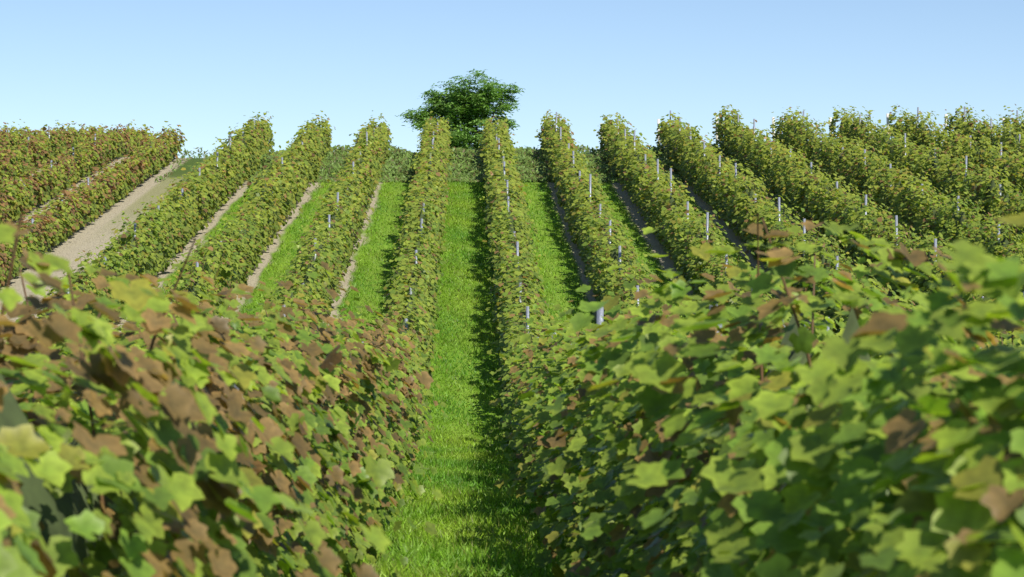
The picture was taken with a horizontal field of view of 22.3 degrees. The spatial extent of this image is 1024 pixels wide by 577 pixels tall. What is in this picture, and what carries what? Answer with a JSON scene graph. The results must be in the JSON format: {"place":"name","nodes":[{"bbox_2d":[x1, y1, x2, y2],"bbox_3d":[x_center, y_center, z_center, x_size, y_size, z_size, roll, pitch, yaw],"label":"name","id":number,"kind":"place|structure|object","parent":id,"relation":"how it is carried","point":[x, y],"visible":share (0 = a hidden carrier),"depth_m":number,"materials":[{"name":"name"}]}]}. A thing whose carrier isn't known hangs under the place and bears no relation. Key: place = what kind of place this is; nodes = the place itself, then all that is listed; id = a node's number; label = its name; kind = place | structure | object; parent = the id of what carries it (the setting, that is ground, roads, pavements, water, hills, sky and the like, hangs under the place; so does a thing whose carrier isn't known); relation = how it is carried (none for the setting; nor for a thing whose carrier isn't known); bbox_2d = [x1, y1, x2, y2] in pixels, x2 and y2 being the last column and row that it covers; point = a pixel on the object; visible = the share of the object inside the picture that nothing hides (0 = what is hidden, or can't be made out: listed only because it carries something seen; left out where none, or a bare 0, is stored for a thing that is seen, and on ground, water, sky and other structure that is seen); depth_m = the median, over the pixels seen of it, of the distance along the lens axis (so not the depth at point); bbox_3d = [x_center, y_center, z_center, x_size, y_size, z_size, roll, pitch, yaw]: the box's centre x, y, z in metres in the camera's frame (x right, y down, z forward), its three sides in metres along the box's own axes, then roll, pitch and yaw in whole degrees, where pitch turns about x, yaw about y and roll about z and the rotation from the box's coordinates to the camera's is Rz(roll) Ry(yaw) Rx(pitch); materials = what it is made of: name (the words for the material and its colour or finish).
{"place":"outdoors","nodes":[
{"label":"outdoors","id":0,"kind":"place"},
{"bbox_2d":[0,157,1013,576],"bbox_3d":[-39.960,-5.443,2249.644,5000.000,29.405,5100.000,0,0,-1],"label":"ground","id":1,"kind":"structure","parent":0,"point":[86,237],"depth_m":61.36,"materials":[{"name":"green plant"}]},
{"bbox_2d":[396,69,537,150],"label":"tree","id":2,"kind":"object","parent":1,"relation":"on","point":[473,99],"depth_m":119.16,"materials":[{"name":"green plant"}]},
{"bbox_2d":[155,143,800,182],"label":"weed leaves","id":3,"kind":"object","parent":1,"relation":"on","point":[403,163],"visible":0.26,"depth_m":83.21,"materials":[{"name":"green plant"}]},
{"bbox_2d":[138,180,840,576],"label":"grass","id":4,"kind":"structure","parent":1,"relation":"on","point":[454,464],"depth_m":38.59,"materials":[{"name":"green plant"}]},
{"bbox_2d":[0,213,1022,568],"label":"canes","id":5,"kind":"object","parent":1,"relation":"on","point":[400,315],"visible":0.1,"depth_m":7.64,"materials":[{"name":"brown plant"}]},
{"bbox_2d":[0,213,1023,576],"bbox_3d":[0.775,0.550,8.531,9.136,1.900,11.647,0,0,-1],"label":"vine leaves","id":6,"kind":"object","parent":1,"relation":"on","point":[914,467],"visible":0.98,"depth_m":4.85,"materials":[{"name":"green plant"}]},
{"bbox_2d":[0,102,1023,446],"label":"vine leaves","id":7,"kind":"object","parent":1,"relation":"on","point":[62,172],"visible":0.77,"depth_m":63.78,"materials":[{"name":"green plant"}]},
{"bbox_2d":[0,114,1023,576],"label":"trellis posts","id":8,"kind":"object","parent":1,"relation":"on","point":[46,504],"visible":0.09,"depth_m":45.87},
{"bbox_2d":[3,106,1023,389],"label":"stakes","id":9,"kind":"object","parent":1,"relation":"on","point":[599,314],"visible":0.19,"depth_m":62.47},
{"bbox_2d":[371,114,1004,147],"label":"end posts","id":10,"kind":"object","parent":1,"relation":"on","point":[887,120],"visible":0.2,"depth_m":90.33,"materials":[{"name":"wood"}]},
{"bbox_2d":[0,0,1023,157],"label":"sky","id":11,"kind":"structure","parent":0,"point":[199,66],"materials":[{"name":"blue"}]}
]}

